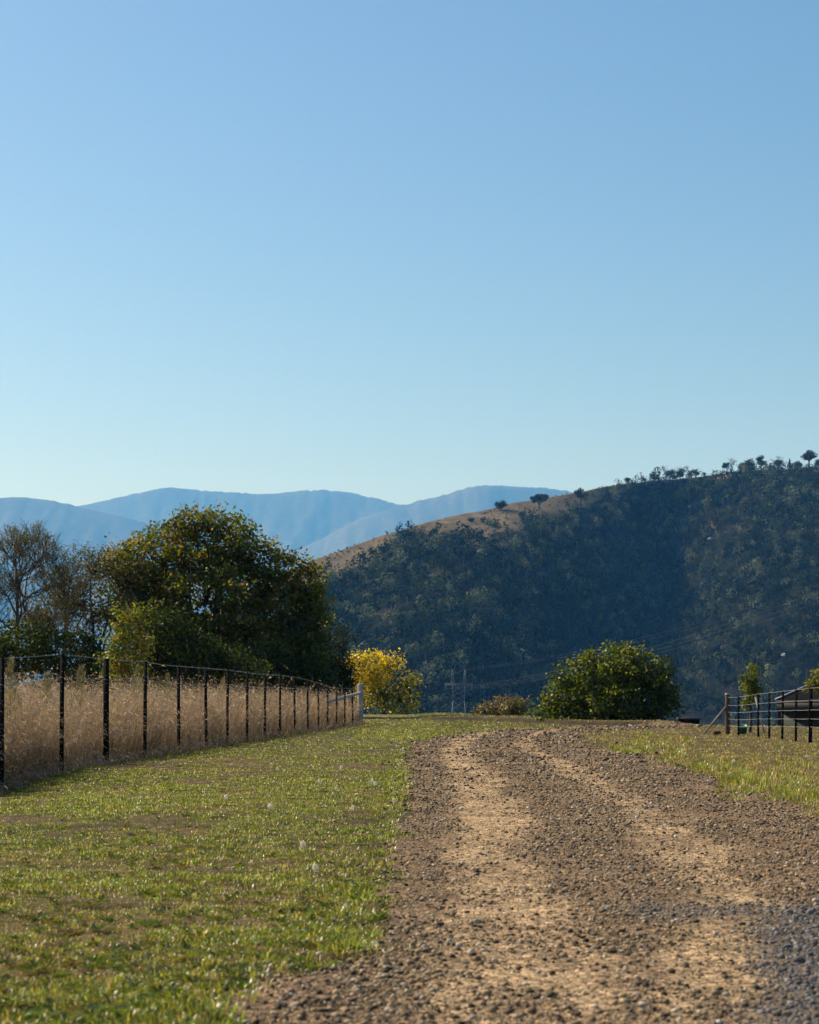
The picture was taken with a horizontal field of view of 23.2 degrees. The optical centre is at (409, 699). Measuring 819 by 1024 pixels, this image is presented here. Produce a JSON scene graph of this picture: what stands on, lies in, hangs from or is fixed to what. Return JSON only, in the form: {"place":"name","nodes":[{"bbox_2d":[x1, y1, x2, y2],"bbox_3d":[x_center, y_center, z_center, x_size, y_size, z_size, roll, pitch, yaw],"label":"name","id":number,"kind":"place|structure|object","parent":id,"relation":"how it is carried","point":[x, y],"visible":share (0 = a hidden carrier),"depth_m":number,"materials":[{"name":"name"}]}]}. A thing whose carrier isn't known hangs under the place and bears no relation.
{"place":"outdoors","nodes":[
{"label":"outdoors","id":0,"kind":"place"},
{"bbox_2d":[0,497,281,686],"bbox_3d":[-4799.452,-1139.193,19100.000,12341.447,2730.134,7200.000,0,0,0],"label":"mountain range","id":1,"kind":"structure","parent":0,"point":[68,524],"depth_m":19431.87,"materials":[{"name":"blue plant"}]},
{"bbox_2d":[78,487,399,561],"bbox_3d":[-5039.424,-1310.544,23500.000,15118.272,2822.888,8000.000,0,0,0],"label":"mountain range","id":2,"kind":"structure","parent":0,"point":[296,520],"depth_m":24124.59,"materials":[{"name":"blue plant"}]},
{"bbox_2d":[0,712,818,1023],"bbox_3d":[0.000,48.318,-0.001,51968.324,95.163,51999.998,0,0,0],"label":"ground","id":3,"kind":"structure","parent":0,"point":[174,817],"depth_m":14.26,"materials":[{"name":"green plant"}]},
{"bbox_2d":[4,657,21,734],"bbox_3d":[-4.723,0.220,23.549,0.334,1.462,0.318,0,0,32],"label":"tall weed","id":4,"kind":"object","parent":3,"relation":"on","point":[10,679],"visible":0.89,"depth_m":23.54,"materials":[{"name":"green plant"}]},
{"bbox_2d":[0,570,46,627],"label":"bare tree","id":5,"kind":"object","parent":3,"relation":"on","point":[7,600],"visible":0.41,"depth_m":93.60,"materials":[{"name":"brown plant"}]},
{"bbox_2d":[35,671,52,710],"bbox_3d":[-5.003,0.248,27.312,0.298,1.299,0.338,0,0,0],"label":"tall weed","id":6,"kind":"object","parent":3,"relation":"on","point":[47,674],"visible":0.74,"depth_m":27.29,"materials":[{"name":"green plant"}]},
{"bbox_2d":[0,518,94,698],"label":"bare tree","id":7,"kind":"object","parent":3,"relation":"on","point":[18,546],"visible":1,"depth_m":89.80,"materials":[{"name":"brown plant"}]},
{"bbox_2d":[0,539,114,698],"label":"bare tree","id":8,"kind":"object","parent":3,"relation":"on","point":[58,590],"visible":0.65,"depth_m":91.84,"materials":[{"name":"brown plant"}]},
{"bbox_2d":[0,615,126,695],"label":"dark shrub","id":9,"kind":"object","parent":3,"relation":"on","point":[43,643],"visible":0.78,"depth_m":87.44,"materials":[{"name":"green plant"}]},
{"bbox_2d":[71,663,89,712],"bbox_3d":[-4.715,0.194,28.528,0.323,1.439,0.325,0,0,0],"label":"tall weed","id":10,"kind":"object","parent":3,"relation":"on","point":[81,670],"visible":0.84,"depth_m":28.52,"materials":[{"name":"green plant"}]},
{"bbox_2d":[0,533,168,687],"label":"thinning tree","id":11,"kind":"object","parent":3,"relation":"on","point":[122,583],"visible":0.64,"depth_m":93.72,"materials":[{"name":"green plant"}]},
{"bbox_2d":[93,601,162,694],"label":"young tree","id":12,"kind":"object","parent":3,"relation":"on","point":[132,618],"visible":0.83,"depth_m":65.83,"materials":[{"name":"green plant"}]},
{"bbox_2d":[129,664,142,704],"bbox_3d":[-4.539,0.149,33.331,0.326,1.504,0.311,0,0,24],"label":"tall weed","id":13,"kind":"object","parent":3,"relation":"on","point":[137,669],"visible":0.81,"depth_m":33.30,"materials":[{"name":"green plant"}]},
{"bbox_2d":[161,672,172,704],"bbox_3d":[-4.471,0.195,36.756,0.332,1.419,0.355,0,0,0],"label":"tall weed","id":14,"kind":"object","parent":3,"relation":"on","point":[168,681],"visible":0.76,"depth_m":36.76,"materials":[{"name":"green plant"}]},
{"bbox_2d":[0,653,362,790],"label":"wire fence","id":15,"kind":"object","parent":3,"relation":"on","point":[105,679],"visible":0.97,"depth_m":30.35,"materials":[{"name":"black metal"}]},
{"bbox_2d":[0,657,364,796],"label":"dry grass","id":16,"kind":"structure","parent":3,"relation":"on","point":[30,727],"depth_m":31.44,"materials":[{"name":"plant"}]},
{"bbox_2d":[124,595,277,696],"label":"dark shrub","id":17,"kind":"object","parent":3,"relation":"on","point":[214,656],"visible":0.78,"depth_m":87.35,"materials":[{"name":"green plant"}]},
{"bbox_2d":[92,499,339,697],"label":"autumn tree","id":18,"kind":"object","parent":3,"relation":"on","point":[182,576],"visible":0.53,"depth_m":95.11,"materials":[{"name":"green plant"}]},
{"bbox_2d":[216,676,225,708],"bbox_3d":[-4.123,0.188,43.813,0.300,1.413,0.327,0,0,0],"label":"tall weed","id":19,"kind":"object","parent":3,"relation":"on","point":[221,683],"visible":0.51,"depth_m":43.77,"materials":[{"name":"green plant"}]},
{"bbox_2d":[255,684,263,701],"bbox_3d":[-3.775,0.237,50.095,0.300,1.302,0.295,0,0,24],"label":"tall weed","id":20,"kind":"object","parent":3,"relation":"on","point":[259,685],"visible":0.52,"depth_m":50.09,"materials":[{"name":"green plant"}]},
{"bbox_2d":[268,803,272,815],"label":"dandelion","id":21,"kind":"object","parent":3,"relation":"on","point":[269,806],"visible":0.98,"depth_m":15.14,"materials":[{"name":"white plant"}]},
{"bbox_2d":[230,638,349,700],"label":"dark shrub","id":22,"kind":"object","parent":3,"relation":"on","point":[301,666],"visible":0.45,"depth_m":91.42,"materials":[{"name":"green plant"}]},
{"bbox_2d":[300,841,305,857],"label":"dandelion","id":23,"kind":"object","parent":3,"relation":"on","point":[303,845],"visible":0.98,"depth_m":11.15,"materials":[{"name":"white plant"}]},
{"bbox_2d":[312,863,317,884],"bbox_3d":[-0.452,0.861,9.668,0.029,0.129,0.029,-3,-7,-44],"label":"dandelion","id":24,"kind":"object","parent":3,"relation":"on","point":[315,868],"visible":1,"depth_m":9.67,"materials":[{"name":"white plant"}]},
{"bbox_2d":[316,622,369,706],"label":"cypress bush","id":25,"kind":"object","parent":3,"relation":"on","point":[349,674],"visible":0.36,"depth_m":97.75,"materials":[{"name":"green plant"}]},
{"bbox_2d":[341,645,429,714],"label":"yellow tree","id":26,"kind":"object","parent":3,"relation":"on","point":[382,668],"visible":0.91,"depth_m":115.72,"materials":[{"name":"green plant"}]},
{"bbox_2d":[445,670,471,712],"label":"transmission tower","id":27,"kind":"structure","parent":3,"relation":"on","point":[458,693],"depth_m":1418.88,"materials":[{"name":"metal"}]},
{"bbox_2d":[368,591,817,712],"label":"power line","id":28,"kind":"object","parent":27,"relation":"attached to","point":[643,649],"visible":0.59,"depth_m":1278.23,"materials":[{"name":"metal"}]},
{"bbox_2d":[405,603,815,709],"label":"power line","id":29,"kind":"object","parent":27,"relation":"attached to","point":[668,650],"visible":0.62,"depth_m":1285.15,"materials":[{"name":"metal"}]},
{"bbox_2d":[425,599,811,699],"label":"power line","id":30,"kind":"object","parent":27,"relation":"attached to","point":[650,651],"visible":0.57,"depth_m":1287.18,"materials":[{"name":"metal"}]},
{"bbox_2d":[469,687,532,715],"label":"dry shrub","id":31,"kind":"object","parent":3,"relation":"on","point":[518,704],"visible":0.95,"depth_m":91.78,"materials":[{"name":"brown plant"}]},
{"bbox_2d":[519,637,687,720],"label":"round bush","id":32,"kind":"object","parent":3,"relation":"on","point":[623,695],"visible":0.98,"depth_m":73.39,"materials":[{"name":"green plant"}]},
{"bbox_2d":[676,718,700,723],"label":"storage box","id":33,"kind":"object","parent":3,"relation":"on","point":[691,720],"visible":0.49,"depth_m":75.70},
{"bbox_2d":[712,730,720,734],"bbox_3d":[7.713,0.849,50.000,0.200,0.120,0.120,0,0,-14],"label":"cut log","id":34,"kind":"object","parent":3,"relation":"on","point":[716,732],"visible":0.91,"depth_m":49.95,"materials":[{"name":"brown wood"}]},
{"bbox_2d":[740,724,747,733],"bbox_3d":[8.613,0.787,51.473,0.290,0.195,0.290,-11,14,0],"label":"plastic tub","id":35,"kind":"object","parent":3,"relation":"on","point":[743,728],"visible":0.76,"depth_m":51.39,"materials":[{"name":"green plastic"}]},
{"bbox_2d":[736,660,763,732],"bbox_3d":[9.075,-0.003,52.989,0.699,2.140,0.727,0,0,0],"label":"young tree","id":36,"kind":"object","parent":3,"relation":"on","point":[749,685],"visible":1,"depth_m":52.94,"materials":[{"name":"green plant"}]},
{"bbox_2d":[755,697,764,732],"bbox_3d":[9.249,0.443,52.516,0.298,1.013,0.058,0,0,12],"label":"tree stake","id":37,"kind":"object","parent":3,"relation":"on","point":[763,729],"visible":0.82,"depth_m":52.51,"materials":[{"name":"grey wood"}]},
{"bbox_2d":[703,687,818,742],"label":"paddock fence","id":38,"kind":"object","parent":3,"relation":"on","point":[726,708],"visible":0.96,"depth_m":45.45,"materials":[{"name":"wood"}]},
{"bbox_2d":[775,686,818,727],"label":"open shed","id":39,"kind":"structure","parent":3,"relation":"on","point":[802,716],"depth_m":78.62,"materials":[{"name":"metal"}]},
{"bbox_2d":[801,668,818,693],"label":"young tree","id":40,"kind":"object","parent":3,"relation":"on","point":[809,683],"visible":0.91,"depth_m":52.99,"materials":[{"name":"green plant"}]},
{"bbox_2d":[0,0,818,505],"label":"sky","id":41,"kind":"structure","parent":0,"point":[400,252],"materials":[{"name":"blue"}]},
{"bbox_2d":[19,468,818,725],"bbox_3d":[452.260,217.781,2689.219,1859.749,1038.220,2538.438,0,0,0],"label":"hill","id":42,"kind":"structure","parent":0,"point":[552,510],"depth_m":1910.41,"materials":[{"name":"green plant"}]},
{"bbox_2d":[480,517,488,523],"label":"gum tree","id":43,"kind":"object","parent":42,"relation":"on","point":[482,520],"visible":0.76,"depth_m":2036.63,"materials":[{"name":"green plant"}]},
{"bbox_2d":[494,500,507,509],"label":"gum tree","id":44,"kind":"object","parent":42,"relation":"on","point":[500,505],"visible":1,"depth_m":2125.36,"materials":[{"name":"green plant"}]},
{"bbox_2d":[221,460,818,725],"bbox_3d":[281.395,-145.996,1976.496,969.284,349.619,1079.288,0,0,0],"label":"forest","id":45,"kind":"object","parent":42,"relation":"on","point":[399,554],"visible":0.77,"depth_m":1836.43,"materials":[{"name":"green plant"}]},
{"bbox_2d":[529,493,548,510],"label":"gum tree","id":46,"kind":"object","parent":42,"relation":"on","point":[538,498],"visible":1,"depth_m":2148.75,"materials":[{"name":"green plant"}]},
{"bbox_2d":[574,487,588,505],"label":"gum tree","id":47,"kind":"object","parent":42,"relation":"on","point":[578,492],"visible":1,"depth_m":2239.65,"materials":[{"name":"green plant"}]},
{"bbox_2d":[665,469,675,478],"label":"gum tree","id":48,"kind":"object","parent":42,"relation":"on","point":[670,472],"visible":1,"depth_m":2419.11,"materials":[{"name":"green plant"}]},
{"bbox_2d":[722,462,729,469],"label":"gum tree","id":49,"kind":"object","parent":42,"relation":"on","point":[725,465],"visible":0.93,"depth_m":2422.59,"materials":[{"name":"green plant"}]},
{"bbox_2d":[736,458,755,473],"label":"gum tree","id":50,"kind":"object","parent":42,"relation":"on","point":[748,463],"visible":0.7,"depth_m":2402.98,"materials":[{"name":"green plant"}]},
{"bbox_2d":[756,455,766,467],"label":"gum tree","id":51,"kind":"object","parent":42,"relation":"on","point":[759,459],"visible":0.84,"depth_m":2428.58,"materials":[{"name":"green plant"}]},
{"bbox_2d":[775,459,783,468],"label":"gum tree","id":52,"kind":"object","parent":42,"relation":"on","point":[779,462],"visible":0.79,"depth_m":2429.67,"materials":[{"name":"green plant"}]},
{"bbox_2d":[793,461,802,466],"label":"gum tree","id":53,"kind":"object","parent":42,"relation":"on","point":[800,464],"visible":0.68,"depth_m":2438.94,"materials":[{"name":"green plant"}]},
{"bbox_2d":[800,450,817,466],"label":"gum tree","id":54,"kind":"object","parent":42,"relation":"on","point":[808,455],"visible":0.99,"depth_m":2445.12,"materials":[{"name":"green plant"}]},
{"bbox_2d":[268,485,573,569],"bbox_3d":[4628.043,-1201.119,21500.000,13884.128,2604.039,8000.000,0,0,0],"label":"mountain range","id":55,"kind":"structure","parent":0,"point":[455,503],"depth_m":22245.94,"materials":[{"name":"blue plant"}]},
{"bbox_2d":[216,720,818,1023],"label":"dirt road","id":56,"kind":"structure","parent":0,"point":[543,909],"depth_m":8.95,"materials":[{"name":"grey gravel"}]}
]}

